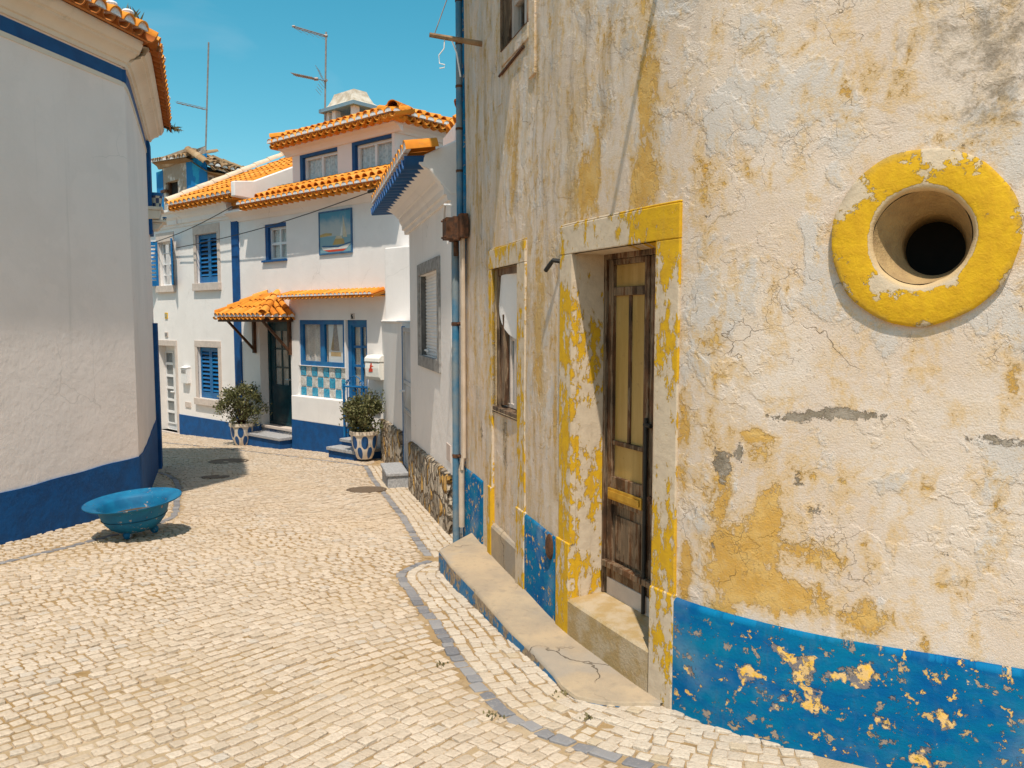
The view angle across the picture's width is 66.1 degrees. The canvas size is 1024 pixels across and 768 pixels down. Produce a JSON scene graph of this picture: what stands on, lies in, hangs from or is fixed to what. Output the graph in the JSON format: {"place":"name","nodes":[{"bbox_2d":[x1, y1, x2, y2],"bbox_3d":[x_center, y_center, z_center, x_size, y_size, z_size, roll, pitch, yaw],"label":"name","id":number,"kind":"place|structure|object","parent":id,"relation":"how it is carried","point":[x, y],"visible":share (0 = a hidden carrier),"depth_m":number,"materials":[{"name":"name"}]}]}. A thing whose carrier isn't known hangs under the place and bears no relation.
{"place":"outdoors","nodes":[
{"label":"outdoors","id":0,"kind":"place"},
{"bbox_2d":[152,192,162,206],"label":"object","id":1,"kind":"object","parent":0,"point":[157,199],"visible":0.56,"depth_m":12.21,"materials":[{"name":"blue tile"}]},
{"bbox_2d":[113,0,455,191],"label":"sky","id":2,"kind":"structure","parent":0,"point":[385,50],"materials":[{"name":"blue"}]},
{"bbox_2d":[0,432,865,767],"bbox_3d":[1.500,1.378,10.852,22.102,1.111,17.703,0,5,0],"label":"street","id":3,"kind":"structure","parent":0,"point":[306,493],"depth_m":4.66,"materials":[{"name":"stone"}]},
{"bbox_2d":[0,0,171,544],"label":"white house","id":4,"kind":"structure","parent":3,"relation":"on","point":[85,111],"depth_m":7.91,"materials":[{"name":"paint"}]},
{"bbox_2d":[121,5,143,19],"bbox_3d":[-4.071,-3.991,8.394,0.308,0.204,0.331,4,6,44],"label":"roof weed","id":5,"kind":"object","parent":4,"relation":"on","point":[136,14],"visible":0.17,"depth_m":8.41,"materials":[{"name":"green plant"}]},
{"bbox_2d":[163,125,182,132],"bbox_3d":[-5.331,-4.004,12.305,0.382,0.198,0.308,0,5,0],"label":"roof weed","id":6,"kind":"object","parent":4,"relation":"hanging from","point":[173,127],"visible":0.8,"depth_m":12.30,"materials":[{"name":"green plant"}]},
{"bbox_2d":[81,487,181,539],"bbox_3d":[-3.578,1.252,7.439,0.858,0.392,0.858,0,5,0],"label":"bowl planter","id":7,"kind":"object","parent":3,"relation":"on","point":[127,513],"visible":1,"depth_m":7.43,"materials":[{"name":"teal ceramic"}]},
{"bbox_2d":[151,146,252,209],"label":"ruined house","id":8,"kind":"structure","parent":3,"relation":"on","point":[186,167],"depth_m":27.49,"materials":[{"name":"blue paint"}]},
{"bbox_2d":[160,181,177,195],"bbox_3d":[-12.302,-6.951,28.816,1.420,0.841,0.560,5,7,44],"label":"window","id":9,"kind":"structure","parent":8,"relation":"in","point":[173,187],"depth_m":28.88,"materials":[{"name":"black glass"}]},
{"bbox_2d":[176,42,208,150],"bbox_3d":[-10.937,-9.698,26.884,0.245,4.114,1.302,4,6,41],"label":"antenna","id":10,"kind":"object","parent":8,"relation":"on","point":[206,109],"visible":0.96,"depth_m":27.23,"materials":[{"name":"grey metal"}]},
{"bbox_2d":[201,475,229,478],"bbox_3d":[-4.320,1.366,11.469,0.390,0.069,0.391,0,5,0],"label":"manhole cover","id":11,"kind":"object","parent":3,"relation":"on","point":[212,477],"visible":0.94,"depth_m":11.46,"materials":[{"name":"metal"}]},
{"bbox_2d":[151,152,292,439],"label":"shuttered house","id":12,"kind":"structure","parent":3,"relation":"on","point":[192,287],"depth_m":17.98,"materials":[{"name":"white paint"}]},
{"bbox_2d":[162,242,171,285],"bbox_3d":[-8.184,-2.873,18.864,0.664,1.031,0.060,4,6,41],"label":"window","id":13,"kind":"structure","parent":12,"relation":"in","point":[168,243],"depth_m":19.02,"materials":[{"name":"white wood"}]},
{"bbox_2d":[165,346,176,429],"bbox_3d":[-8.252,0.102,19.255,0.921,2.082,0.130,4,6,41],"label":"door","id":14,"kind":"structure","parent":12,"relation":"in","point":[170,350],"depth_m":19.41,"materials":[{"name":"white wood"}]},
{"bbox_2d":[153,206,232,242],"bbox_3d":[-7.168,-3.514,17.500,4.000,0.488,0.016,4,6,43],"label":"power line","id":15,"kind":"object","parent":12,"relation":"attached to","point":[194,226],"visible":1,"depth_m":17.32,"materials":[{"name":"black rubber"}]},
{"bbox_2d":[208,458,248,463],"bbox_3d":[-4.816,1.325,13.374,0.650,0.069,0.652,0,5,0],"label":"manhole cover","id":16,"kind":"object","parent":3,"relation":"on","point":[220,461],"visible":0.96,"depth_m":13.34,"materials":[{"name":"metal"}]},
{"bbox_2d":[229,421,253,444],"bbox_3d":[-5.554,1.026,16.184,0.500,0.460,0.500,0,5,0],"label":"flower pot","id":17,"kind":"object","parent":3,"relation":"on","point":[239,435],"visible":0.84,"depth_m":16.01,"materials":[{"name":"white ceramic"}]},
{"bbox_2d":[212,380,272,426],"bbox_3d":[-5.579,0.400,16.090,1.136,0.988,1.094,3,6,35],"label":"shrub","id":18,"kind":"object","parent":17,"relation":"in","point":[245,413],"visible":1,"depth_m":16.02,"materials":[{"name":"green plant"}]},
{"bbox_2d":[247,430,291,448],"bbox_3d":[-4.863,1.655,15.908,1.258,1.291,0.415,4,6,41],"label":"door step","id":19,"kind":"object","parent":3,"relation":"on","point":[268,439],"depth_m":15.67,"materials":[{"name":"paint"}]},
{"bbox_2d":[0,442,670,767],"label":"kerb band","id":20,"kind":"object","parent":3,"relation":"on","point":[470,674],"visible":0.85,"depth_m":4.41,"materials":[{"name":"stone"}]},
{"bbox_2d":[223,89,452,452],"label":"dormer house","id":21,"kind":"structure","parent":3,"relation":"on","point":[342,306],"depth_m":14.86,"materials":[{"name":"white paint"}]},
{"bbox_2d":[213,289,294,354],"bbox_3d":[-5.143,-1.243,15.715,1.871,1.300,0.834,4,6,41],"label":"door canopy","id":22,"kind":"object","parent":21,"relation":"attached to","point":[264,306],"visible":0.99,"depth_m":15.46,"materials":[{"name":"ceramic"}]},
{"bbox_2d":[177,188,375,247],"bbox_3d":[-4.976,-3.202,15.610,7.463,0.557,0.060,4,6,42],"label":"power line","id":23,"kind":"object","parent":21,"relation":"attached to","point":[370,191],"visible":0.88,"depth_m":14.75,"materials":[{"name":"black rubber"}]},
{"bbox_2d":[270,226,286,259],"bbox_3d":[-4.600,-2.812,15.751,0.666,0.644,0.097,4,6,41],"label":"window","id":24,"kind":"structure","parent":21,"relation":"in","point":[278,234],"depth_m":15.84,"materials":[{"name":"white metal"}]},
{"bbox_2d":[267,322,291,426],"bbox_3d":[-4.683,-0.222,16.128,1.130,2.173,0.146,4,6,41],"label":"door","id":25,"kind":"structure","parent":21,"relation":"in","point":[279,361],"depth_m":16.28,"materials":[{"name":"teal paint"}]},
{"bbox_2d":[290,25,327,120],"bbox_3d":[-4.298,-6.308,16.821,0.313,2.579,1.028,3,5,29],"label":"antenna","id":26,"kind":"object","parent":21,"relation":"attached to","point":[325,35],"visible":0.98,"depth_m":17.01,"materials":[{"name":"grey metal"}]},
{"bbox_2d":[300,147,337,180],"bbox_3d":[-3.726,-4.255,15.424,1.248,0.576,0.163,4,6,41],"label":"window","id":27,"kind":"structure","parent":21,"relation":"in","point":[321,163],"depth_m":15.53,"materials":[{"name":"white glass"}]},
{"bbox_2d":[300,320,344,367],"bbox_3d":[-3.567,-0.762,14.965,1.440,1.070,0.097,4,6,41],"label":"window","id":28,"kind":"structure","parent":21,"relation":"in","point":[321,341],"depth_m":14.94,"materials":[{"name":"blue paint"}]},
{"bbox_2d":[318,208,352,254],"bbox_3d":[-3.230,-2.776,14.382,0.990,0.791,0.028,4,6,41],"label":"tile picture","id":29,"kind":"object","parent":21,"relation":"attached to","point":[335,228],"visible":1,"depth_m":14.36},
{"bbox_2d":[342,375,366,437],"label":"gate","id":30,"kind":"structure","parent":21,"relation":"attached to","point":[350,387],"depth_m":14.21,"materials":[{"name":"blue metal"}]},
{"bbox_2d":[348,320,367,427],"bbox_3d":[-2.741,-0.097,14.341,0.624,2.133,0.100,4,6,41],"label":"door","id":31,"kind":"structure","parent":21,"relation":"in","point":[357,329],"depth_m":14.39,"materials":[{"name":"blue paint"}]},
{"bbox_2d":[352,133,391,170],"bbox_3d":[-2.499,-4.181,14.360,1.149,0.567,0.163,4,6,41],"label":"window","id":32,"kind":"structure","parent":21,"relation":"in","point":[376,151],"depth_m":14.46,"materials":[{"name":"white glass"}]},
{"bbox_2d":[364,354,383,380],"bbox_3d":[-2.367,-0.291,13.706,0.396,0.441,0.209,4,6,41],"label":"post box","id":33,"kind":"object","parent":21,"relation":"attached to","point":[374,367],"visible":0.81,"depth_m":13.60,"materials":[{"name":"beige plastic"}]},
{"bbox_2d":[340,437,351,445],"bbox_3d":[-2.787,1.711,14.154,0.545,1.467,0.335,4,6,41],"label":"door step","id":34,"kind":"object","parent":3,"relation":"on","point":[346,441],"depth_m":14.07,"materials":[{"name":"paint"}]},
{"bbox_2d":[326,444,380,460],"bbox_3d":[-2.771,1.786,13.960,0.860,1.349,0.615,4,6,41],"label":"door step","id":35,"kind":"object","parent":3,"relation":"on","point":[341,451],"depth_m":13.75,"materials":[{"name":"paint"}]},
{"bbox_2d":[349,428,378,459],"bbox_3d":[-2.518,1.030,13.428,0.500,0.480,0.500,0,5,0],"label":"flower pot","id":36,"kind":"object","parent":3,"relation":"on","point":[364,445],"visible":0.88,"depth_m":13.26,"materials":[{"name":"white ceramic"}]},
{"bbox_2d":[339,387,385,434],"bbox_3d":[-2.478,0.487,13.339,0.887,0.890,0.875,0,5,0],"label":"shrub","id":37,"kind":"object","parent":36,"relation":"in","point":[359,412],"visible":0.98,"depth_m":13.25,"materials":[{"name":"green plant"}]},
{"bbox_2d":[346,486,386,492],"bbox_3d":[-1.897,1.391,10.270,0.520,0.069,0.521,0,5,0],"label":"manhole cover","id":38,"kind":"object","parent":3,"relation":"on","point":[365,489],"visible":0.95,"depth_m":10.25,"materials":[{"name":"metal"}]},
{"bbox_2d":[380,320,409,463],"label":"yard wall","id":39,"kind":"structure","parent":3,"relation":"on","point":[391,441],"depth_m":12.22,"materials":[{"name":"white paint"}]},
{"bbox_2d":[399,326,410,470],"bbox_3d":[-1.319,0.670,10.755,0.366,2.900,0.885,-1,5,-15],"label":"yard door","id":40,"kind":"structure","parent":39,"relation":"attached to","point":[406,386],"depth_m":10.93,"materials":[{"name":"grey metal"}]},
{"bbox_2d":[371,99,462,534],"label":"white cottage","id":41,"kind":"structure","parent":3,"relation":"on","point":[414,192],"depth_m":8.28,"materials":[{"name":"paint"}]},
{"bbox_2d":[417,255,440,372],"bbox_3d":[-0.881,-0.759,8.678,0.112,1.188,1.511,-1,5,-15],"label":"window","id":42,"kind":"structure","parent":41,"relation":"in","point":[429,302],"depth_m":8.89,"materials":[{"name":"grey stone"}]},
{"bbox_2d":[436,661,448,666],"bbox_3d":[-0.374,1.498,4.221,0.068,0.026,0.078,0,5,0],"label":"weed","id":43,"kind":"object","parent":3,"relation":"on","point":[443,663],"visible":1,"depth_m":4.22,"materials":[{"name":"green plant"}]},
{"bbox_2d":[483,710,504,718],"bbox_3d":[-0.089,1.511,3.599,0.061,0.027,0.112,-3,6,-36],"label":"weed","id":44,"kind":"object","parent":3,"relation":"on","point":[487,715],"visible":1,"depth_m":3.60,"materials":[{"name":"green plant"}]},
{"bbox_2d":[441,0,1023,767],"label":"ochre house","id":45,"kind":"structure","parent":3,"relation":"on","point":[739,430],"depth_m":3.29,"materials":[{"name":"paint"}]},
{"bbox_2d":[429,0,481,76],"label":"wooden pole","id":46,"kind":"object","parent":45,"relation":"attached to","point":[452,39],"visible":0.93,"depth_m":5.93,"materials":[{"name":"brown wood"}]},
{"bbox_2d":[491,523,514,579],"bbox_3d":[-0.047,1.606,5.763,0.042,1.053,0.632,-1,5,-17],"label":"window base","id":47,"kind":"structure","parent":45,"relation":"in","point":[502,546],"depth_m":5.72,"materials":[{"name":"stone"}]},
{"bbox_2d":[491,264,516,420],"bbox_3d":[-0.005,-0.300,5.619,0.115,1.065,0.632,-1,5,-17],"label":"window","id":48,"kind":"structure","parent":45,"relation":"in","point":[505,278],"depth_m":5.74,"materials":[{"name":"wood"}]},
{"bbox_2d":[497,0,535,106],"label":"window","id":49,"kind":"structure","parent":45,"relation":"in","point":[512,32],"depth_m":5.47,"materials":[{"name":"paint"}]},
{"bbox_2d":[601,254,655,616],"bbox_3d":[0.705,0.293,4.171,0.085,1.930,0.708,-2,5,-26],"label":"door","id":50,"kind":"structure","parent":45,"relation":"in","point":[627,562],"depth_m":4.30,"materials":[{"name":"paint"}]},
{"bbox_2d":[368,465,818,767],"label":"sidewalk","id":51,"kind":"structure","parent":0,"point":[726,753],"depth_m":3.67,"materials":[{"name":"stone"}]},
{"bbox_2d":[380,462,407,488],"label":"stone block","id":52,"kind":"structure","parent":51,"relation":"on","point":[394,474],"depth_m":10.47,"materials":[{"name":"grey stone"}]},
{"bbox_2d":[439,533,662,707],"bbox_3d":[0.012,1.532,5.133,0.424,0.304,3.158,-2,5,-20],"label":"stone step","id":53,"kind":"object","parent":51,"relation":"on","point":[476,574],"visible":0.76,"depth_m":4.59,"materials":[{"name":"concrete"}]},
{"bbox_2d":[552,689,567,697],"bbox_3d":[0.238,1.506,3.840,0.099,0.024,0.060,-2,5,-27],"label":"weed","id":54,"kind":"object","parent":51,"relation":"on","point":[565,693],"visible":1,"depth_m":3.85,"materials":[{"name":"green plant"}]},
{"bbox_2d":[579,711,592,720],"bbox_3d":[0.347,1.510,3.578,0.067,0.026,0.063,3,5,29],"label":"weed","id":55,"kind":"object","parent":51,"relation":"on","point":[587,716],"visible":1,"depth_m":3.58,"materials":[{"name":"green plant"}]}
]}

